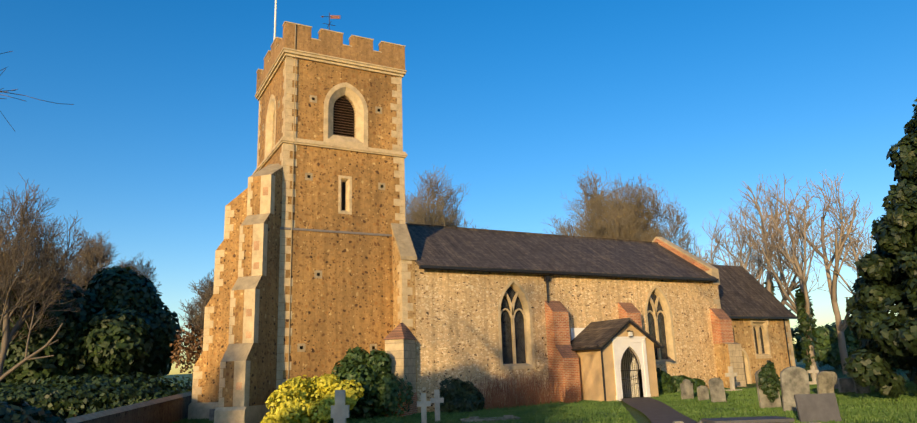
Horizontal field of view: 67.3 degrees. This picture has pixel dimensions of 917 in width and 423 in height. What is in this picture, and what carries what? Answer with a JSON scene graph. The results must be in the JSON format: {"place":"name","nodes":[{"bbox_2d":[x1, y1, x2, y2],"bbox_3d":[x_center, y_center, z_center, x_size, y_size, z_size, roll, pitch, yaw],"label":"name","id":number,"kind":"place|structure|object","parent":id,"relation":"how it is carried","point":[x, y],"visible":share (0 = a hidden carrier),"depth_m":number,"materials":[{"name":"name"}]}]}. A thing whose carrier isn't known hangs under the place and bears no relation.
{"place":"outdoors","nodes":[
{"label":"outdoors","id":0,"kind":"place"},
{"bbox_2d":[288,24,295,378],"bbox_3d":[-6.866,-0.145,28.378,0.044,16.600,0.124,-3,-13,6],"label":"tower conductor","id":1,"kind":"object","parent":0,"point":[292,209],"visible":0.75,"depth_m":28.37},
{"bbox_2d":[258,58,401,165],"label":"tower wall","id":2,"kind":"structure","parent":0,"point":[319,80],"depth_m":30.93,"materials":[{"name":"beige stone"}]},
{"bbox_2d":[252,47,407,236],"bbox_3d":[-6.212,-2.346,32.631,5.800,7.990,5.800,5,-15,-28],"label":"string course","id":3,"kind":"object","parent":2,"relation":"attached to","point":[304,55],"depth_m":30.60,"materials":[{"name":"beige stone"}]},
{"bbox_2d":[256,21,405,91],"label":"battlemented parapet","id":4,"kind":"structure","parent":3,"relation":"on","point":[357,48],"depth_m":31.31,"materials":[{"name":"beige stone"}]},
{"bbox_2d":[262,143,404,233],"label":"tower wall","id":5,"kind":"structure","parent":0,"point":[374,208],"depth_m":29.77,"materials":[{"name":"beige stone"}]},
{"bbox_2d":[277,229,392,418],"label":"tower wall","id":6,"kind":"structure","parent":0,"point":[341,306],"depth_m":28.53,"materials":[{"name":"brown stone"}]},
{"bbox_2d":[0,0,916,374],"label":"sky","id":7,"kind":"structure","parent":0,"point":[700,99],"materials":[{"name":"blue"}]},
{"bbox_2d":[154,359,908,389],"bbox_3d":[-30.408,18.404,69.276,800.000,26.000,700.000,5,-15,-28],"label":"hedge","id":8,"kind":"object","parent":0,"point":[801,364],"depth_m":77.16,"materials":[{"name":"green plant"}]},
{"bbox_2d":[0,51,73,130],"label":"tree","id":9,"kind":"object","parent":8,"relation":"on","point":[19,94],"visible":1,"depth_m":9.92,"materials":[{"name":"brown plant"}]},
{"bbox_2d":[0,251,86,297],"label":"tree","id":10,"kind":"object","parent":8,"relation":"on","point":[60,275],"depth_m":46.17,"materials":[{"name":"brown plant"}]},
{"bbox_2d":[0,175,96,381],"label":"tree","id":11,"kind":"object","parent":8,"relation":"on","point":[12,257],"visible":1,"depth_m":33.34,"materials":[{"name":"brown plant"}]},
{"bbox_2d":[0,265,181,417],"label":"yew","id":12,"kind":"object","parent":8,"relation":"on","point":[123,321],"depth_m":36.70,"materials":[{"name":"green plant"}]},
{"bbox_2d":[0,372,191,418],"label":"dark hedge","id":13,"kind":"object","parent":8,"relation":"on","point":[69,398],"visible":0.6,"depth_m":30.80,"materials":[{"name":"green plant"}]},
{"bbox_2d":[62,231,159,294],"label":"tree","id":14,"kind":"object","parent":8,"relation":"on","point":[98,255],"visible":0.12,"depth_m":54.84,"materials":[{"name":"brown plant"}]},
{"bbox_2d":[65,391,191,422],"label":"boundary wall","id":15,"kind":"structure","parent":8,"relation":"on","point":[170,409],"depth_m":25.84,"materials":[{"name":"stone"}]},
{"bbox_2d":[178,275,213,334],"bbox_3d":[-13.272,7.345,38.477,4.154,7.960,4.722,-6,-14,15],"label":"beech tree","id":16,"kind":"object","parent":8,"relation":"on","point":[204,300],"visible":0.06,"depth_m":37.92,"materials":[{"name":"brown plant"}]},
{"bbox_2d":[170,321,203,375],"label":"brown beech leaves","id":17,"kind":"object","parent":16,"relation":"attached to","point":[192,338],"visible":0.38,"depth_m":37.62,"materials":[{"name":"brown plant"}]},
{"bbox_2d":[187,269,213,346],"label":"tree","id":18,"kind":"object","parent":8,"relation":"on","point":[204,283],"visible":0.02,"depth_m":44.76,"materials":[{"name":"brown plant"}]},
{"bbox_2d":[188,163,282,422],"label":"tower buttresses","id":19,"kind":"structure","parent":8,"relation":"on","point":[231,356],"depth_m":26.96,"materials":[{"name":"beige stone"}]},
{"bbox_2d":[236,187,267,389],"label":"buttress tile patches","id":20,"kind":"object","parent":19,"relation":"attached to","point":[249,311],"visible":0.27,"depth_m":25.81,"materials":[{"name":"beige stone"}]},
{"bbox_2d":[257,56,404,389],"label":"quoins","id":21,"kind":"object","parent":8,"relation":"on","point":[283,314],"visible":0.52,"depth_m":29.01,"materials":[{"name":"beige stone"}]},
{"bbox_2d":[274,0,276,38],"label":"flagpole","id":22,"kind":"object","parent":21,"relation":"on","point":[275,15],"visible":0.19,"depth_m":35.26,"materials":[{"name":"white metal"}]},
{"bbox_2d":[262,95,384,351],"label":"putlog hole frames","id":23,"kind":"structure","parent":21,"relation":"attached to","point":[316,272],"depth_m":29.15,"materials":[{"name":"stone"}]},
{"bbox_2d":[321,12,340,29],"bbox_3d":[-6.250,-8.510,33.636,0.931,2.670,0.480,-5,-14,15],"label":"weather vane","id":24,"kind":"object","parent":21,"relation":"on","point":[334,16],"visible":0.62,"depth_m":33.91,"materials":[{"name":"brown metal"}]},
{"bbox_2d":[300,97,372,348],"bbox_3d":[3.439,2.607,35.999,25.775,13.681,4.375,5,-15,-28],"label":"tower openings","id":25,"kind":"object","parent":21,"relation":"part of","point":[341,129],"visible":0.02,"depth_m":30.98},
{"bbox_2d":[264,82,771,383],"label":"stone dressings","id":26,"kind":"structure","parent":21,"relation":"part of","point":[353,95],"depth_m":31.37,"materials":[{"name":"stone"}]},
{"bbox_2d":[333,96,354,136],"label":"louvres","id":27,"kind":"object","parent":26,"relation":"attached to","point":[343,119],"visible":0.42,"depth_m":30.89,"materials":[{"name":"brown wood"}]},
{"bbox_2d":[501,287,764,363],"bbox_3d":[9.814,5.835,35.486,18.342,3.587,0.392,6,-15,-30],"label":"window glass","id":28,"kind":"object","parent":26,"relation":"on","point":[507,354],"depth_m":31.62,"materials":[{"name":"black glass"}]},
{"bbox_2d":[209,409,520,422],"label":"gravestones","id":29,"kind":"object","parent":8,"relation":"on","point":[469,419],"depth_m":23.64,"materials":[{"name":"stone"}]},
{"bbox_2d":[383,323,416,416],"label":"buttress","id":30,"kind":"structure","parent":8,"relation":"on","point":[400,339],"depth_m":27.53,"materials":[{"name":"beige stone"}]},
{"bbox_2d":[392,232,417,412],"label":"nave west wall","id":31,"kind":"structure","parent":8,"relation":"on","point":[396,258],"depth_m":29.25,"materials":[{"name":"brown stone"}]},
{"bbox_2d":[391,223,416,259],"bbox_3d":[-2.380,1.294,29.912,0.740,1.800,1.080,5,-15,-28],"label":"buttress coping","id":32,"kind":"object","parent":31,"relation":"on","point":[404,243],"visible":1,"depth_m":29.82,"materials":[{"name":"beige stone"}]},
{"bbox_2d":[405,165,487,228],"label":"tree","id":33,"kind":"object","parent":8,"relation":"on","point":[425,215],"visible":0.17,"depth_m":66.50,"materials":[{"name":"brown plant"}]},
{"bbox_2d":[462,368,560,408],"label":"dry border stems","id":34,"kind":"object","parent":8,"relation":"on","point":[509,400],"visible":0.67,"depth_m":29.22,"materials":[{"name":"brown plant"}]},
{"bbox_2d":[415,262,719,412],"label":"nave wall","id":35,"kind":"structure","parent":8,"relation":"on","point":[457,334],"depth_m":31.14,"materials":[{"name":"beige stone"}]},
{"bbox_2d":[397,260,720,326],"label":"nave quoins","id":36,"kind":"object","parent":35,"relation":"attached to","point":[405,291],"visible":0.44,"depth_m":28.97,"materials":[{"name":"beige stone"}]},
{"bbox_2d":[405,223,716,278],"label":"nave roof","id":37,"kind":"structure","parent":35,"relation":"on","point":[435,245],"depth_m":34.77,"materials":[{"name":"grey tile"}]},
{"bbox_2d":[419,265,718,302],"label":"nave gutter pipes","id":38,"kind":"object","parent":35,"relation":"attached to","point":[545,277],"visible":0.79,"depth_m":32.28,"materials":[{"name":"black metal"}]},
{"bbox_2d":[652,237,719,284],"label":"gable parapet","id":39,"kind":"structure","parent":35,"relation":"on","point":[708,268],"depth_m":39.20,"materials":[{"name":"beige stone"}]},
{"bbox_2d":[555,380,580,403],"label":"dry border stems","id":40,"kind":"object","parent":8,"relation":"on","point":[567,400],"visible":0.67,"depth_m":29.68,"materials":[{"name":"brown plant"}]},
{"bbox_2d":[541,165,692,252],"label":"tree","id":41,"kind":"object","parent":8,"relation":"on","point":[611,218],"visible":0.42,"depth_m":56.37,"materials":[{"name":"brown plant"}]},
{"bbox_2d":[571,320,663,400],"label":"porch gutters","id":42,"kind":"object","parent":8,"relation":"on","point":[614,335],"visible":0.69,"depth_m":30.23,"materials":[{"name":"black metal"}]},
{"bbox_2d":[676,226,718,264],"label":"tree","id":43,"kind":"object","parent":8,"relation":"on","point":[695,246],"visible":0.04,"depth_m":61.67,"materials":[{"name":"brown plant"}]},
{"bbox_2d":[695,243,720,264],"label":"tree","id":44,"kind":"object","parent":8,"relation":"on","point":[699,256],"visible":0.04,"depth_m":57.47,"materials":[{"name":"brown plant"}]},
{"bbox_2d":[714,342,745,387],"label":"buttress","id":45,"kind":"structure","parent":8,"relation":"on","point":[727,354],"depth_m":35.91,"materials":[{"name":"beige stone"}]},
{"bbox_2d":[710,308,733,343],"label":"brick buttress","id":46,"kind":"structure","parent":45,"relation":"on","point":[721,324],"depth_m":36.58,"materials":[{"name":"brick"}]},
{"bbox_2d":[702,207,762,284],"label":"tree","id":47,"kind":"object","parent":8,"relation":"on","point":[740,253],"visible":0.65,"depth_m":51.78,"materials":[{"name":"brown plant"}]},
{"bbox_2d":[673,416,820,422],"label":"tomb ledger kerbs","id":48,"kind":"structure","parent":8,"relation":"on","point":[768,419],"depth_m":17.49,"materials":[{"name":"stone"}]},
{"bbox_2d":[731,319,793,382],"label":"chancel wall","id":49,"kind":"structure","parent":8,"relation":"on","point":[742,333],"depth_m":39.57,"materials":[{"name":"beige stone"}]},
{"bbox_2d":[785,319,795,366],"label":"quoins","id":50,"kind":"object","parent":49,"relation":"attached to","point":[790,343],"visible":0.31,"depth_m":40.60,"materials":[{"name":"beige stone"}]},
{"bbox_2d":[730,174,799,311],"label":"tree","id":51,"kind":"object","parent":8,"relation":"on","point":[769,276],"visible":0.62,"depth_m":46.10,"materials":[{"name":"brown plant"}]},
{"bbox_2d":[763,278,775,297],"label":"ivy tree","id":52,"kind":"object","parent":51,"relation":"attached to","point":[773,289],"visible":0.02,"depth_m":45.40,"materials":[{"name":"green plant"}]},
{"bbox_2d":[725,365,818,390],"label":"cross gravestones","id":53,"kind":"object","parent":8,"relation":"on","point":[730,374],"visible":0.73,"depth_m":32.68,"materials":[{"name":"grey stone"}]},
{"bbox_2d":[753,174,838,377],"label":"tree","id":54,"kind":"object","parent":8,"relation":"on","point":[798,269],"visible":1,"depth_m":42.52,"materials":[{"name":"brown plant"}]},
{"bbox_2d":[794,287,819,370],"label":"ivy tree","id":55,"kind":"object","parent":54,"relation":"attached to","point":[804,320],"visible":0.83,"depth_m":41.26,"materials":[{"name":"green plant"}]},
{"bbox_2d":[785,172,869,374],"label":"tree","id":56,"kind":"object","parent":8,"relation":"on","point":[841,327],"visible":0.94,"depth_m":43.36,"materials":[{"name":"brown plant"}]},
{"bbox_2d":[791,320,907,369],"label":"hedge","id":57,"kind":"object","parent":8,"relation":"on","point":[827,346],"visible":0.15,"depth_m":48.45,"materials":[{"name":"green plant"}]},
{"bbox_2d":[820,202,894,311],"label":"tree","id":58,"kind":"object","parent":8,"relation":"on","point":[855,245],"visible":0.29,"depth_m":55.80,"materials":[{"name":"brown plant"}]},
{"bbox_2d":[843,98,916,397],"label":"conifer","id":59,"kind":"object","parent":8,"relation":"on","point":[887,270],"visible":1,"depth_m":23.50,"materials":[{"name":"green plant"}]},
{"bbox_2d":[172,371,916,422],"bbox_3d":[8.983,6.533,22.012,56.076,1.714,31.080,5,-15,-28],"label":"lawn","id":60,"kind":"structure","parent":0,"point":[638,416],"depth_m":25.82,"materials":[{"name":"green plant"}]},
{"bbox_2d":[0,398,66,422],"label":"conifer bush","id":61,"kind":"object","parent":60,"relation":"on","point":[13,410],"visible":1,"depth_m":17.17,"materials":[{"name":"green plant"}]},
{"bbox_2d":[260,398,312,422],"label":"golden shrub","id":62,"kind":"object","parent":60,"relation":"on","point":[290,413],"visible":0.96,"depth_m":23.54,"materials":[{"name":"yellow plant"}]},
{"bbox_2d":[265,373,364,422],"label":"golden shrub","id":63,"kind":"object","parent":60,"relation":"on","point":[318,393],"visible":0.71,"depth_m":24.66,"materials":[{"name":"yellow plant"}]},
{"bbox_2d":[331,346,414,419],"bbox_3d":[-3.551,6.795,27.081,3.696,3.007,2.466,5,-15,-28],"label":"dark green shrub","id":64,"kind":"object","parent":60,"relation":"on","point":[373,375],"visible":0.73,"depth_m":26.55,"materials":[{"name":"green plant"}]},
{"bbox_2d":[331,389,443,422],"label":"gravestones","id":65,"kind":"object","parent":60,"relation":"on","point":[339,411],"visible":1,"depth_m":17.14,"materials":[{"name":"grey stone"}]},
{"bbox_2d":[438,376,484,412],"bbox_3d":[0.116,7.489,27.886,2.042,1.688,1.422,5,-15,-28],"label":"rosemary shrub","id":66,"kind":"object","parent":60,"relation":"on","point":[457,395],"visible":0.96,"depth_m":27.59,"materials":[{"name":"green plant"}]},
{"bbox_2d":[656,368,675,393],"bbox_3d":[9.286,8.192,32.933,2.363,1.562,1.456,5,-15,-28],"label":"porch shrub","id":67,"kind":"object","parent":60,"relation":"on","point":[665,382],"visible":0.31,"depth_m":32.58,"materials":[{"name":"green plant"}]},
{"bbox_2d":[672,375,704,391],"bbox_3d":[10.929,8.593,34.108,3.583,1.065,1.289,5,-15,-28],"label":"porch shrub","id":68,"kind":"object","parent":60,"relation":"on","point":[679,379],"visible":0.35,"depth_m":33.94,"materials":[{"name":"green plant"}]},
{"bbox_2d":[680,366,870,410],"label":"gravestones","id":69,"kind":"object","parent":60,"relation":"on","point":[794,380],"visible":0.6,"depth_m":26.45,"materials":[{"name":"stone"}]},
{"bbox_2d":[758,360,780,402],"bbox_3d":[10.527,5.732,23.244,0.886,1.417,0.515,5,-15,-28],"label":"ivy on gravestone","id":70,"kind":"object","parent":69,"relation":"on","point":[767,372],"visible":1,"depth_m":23.15,"materials":[{"name":"green plant"}]},
{"bbox_2d":[794,393,841,422],"bbox_3d":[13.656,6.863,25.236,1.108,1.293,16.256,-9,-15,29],"label":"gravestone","id":71,"kind":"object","parent":60,"relation":"on","point":[823,407],"depth_m":18.73,"materials":[{"name":"stone"}]},
{"bbox_2d":[575,349,602,400],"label":"porch side walls","id":72,"kind":"structure","parent":0,"point":[590,375],"depth_m":30.58,"materials":[{"name":"beige paint"}]},
{"bbox_2d":[545,301,641,401],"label":"brick buttresses","id":73,"kind":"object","parent":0,"point":[563,358],"visible":0.43,"depth_m":31.32,"materials":[{"name":"red brick"}]},
{"bbox_2d":[570,328,639,397],"bbox_3d":[6.967,7.026,31.725,2.500,3.450,2.250,5,-15,-28],"label":"porch interior","id":74,"kind":"object","parent":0,"point":[575,332],"visible":0.04,"depth_m":32.36,"materials":[{"name":"white paint"}]},
{"bbox_2d":[570,318,661,348],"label":"porch roof","id":75,"kind":"structure","parent":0,"point":[599,333],"depth_m":31.20,"materials":[{"name":"tile"}]},
{"bbox_2d":[599,323,658,400],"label":"porch front wall","id":76,"kind":"structure","parent":0,"point":[609,373],"depth_m":30.33,"materials":[{"name":"beige paint"}]},
{"bbox_2d":[627,330,632,336],"bbox_3d":[7.629,5.451,30.726,0.180,0.300,0.260,5,-15,-28],"label":"porch lantern","id":77,"kind":"object","parent":76,"relation":"attached to","point":[630,334],"visible":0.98,"depth_m":30.64,"materials":[{"name":"white glass"}]},
{"bbox_2d":[612,336,650,400],"bbox_3d":[7.582,7.029,30.549,1.940,2.910,0.360,5,-15,-28],"label":"door surround","id":78,"kind":"object","parent":76,"relation":"attached to","point":[636,344],"visible":0.88,"depth_m":30.63,"materials":[{"name":"white stone"}]},
{"bbox_2d":[621,348,640,397],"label":"porch gate","id":79,"kind":"structure","parent":78,"relation":"attached to","point":[637,378],"depth_m":30.59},
{"bbox_2d":[621,397,697,422],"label":"path","id":80,"kind":"structure","parent":0,"point":[654,410],"depth_m":23.32,"materials":[{"name":"grey asphalt"}]},
{"bbox_2d":[710,264,795,316],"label":"chancel roof","id":81,"kind":"structure","parent":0,"point":[742,291],"depth_m":41.15,"materials":[{"name":"grey tile"}]},
{"bbox_2d":[729,316,797,366],"bbox_3d":[17.059,7.873,38.959,6.750,3.817,0.370,5,-15,-28],"label":"gutter and downpipe","id":82,"kind":"object","parent":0,"point":[748,317],"visible":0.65,"depth_m":39.80,"materials":[{"name":"black metal"}]}
]}

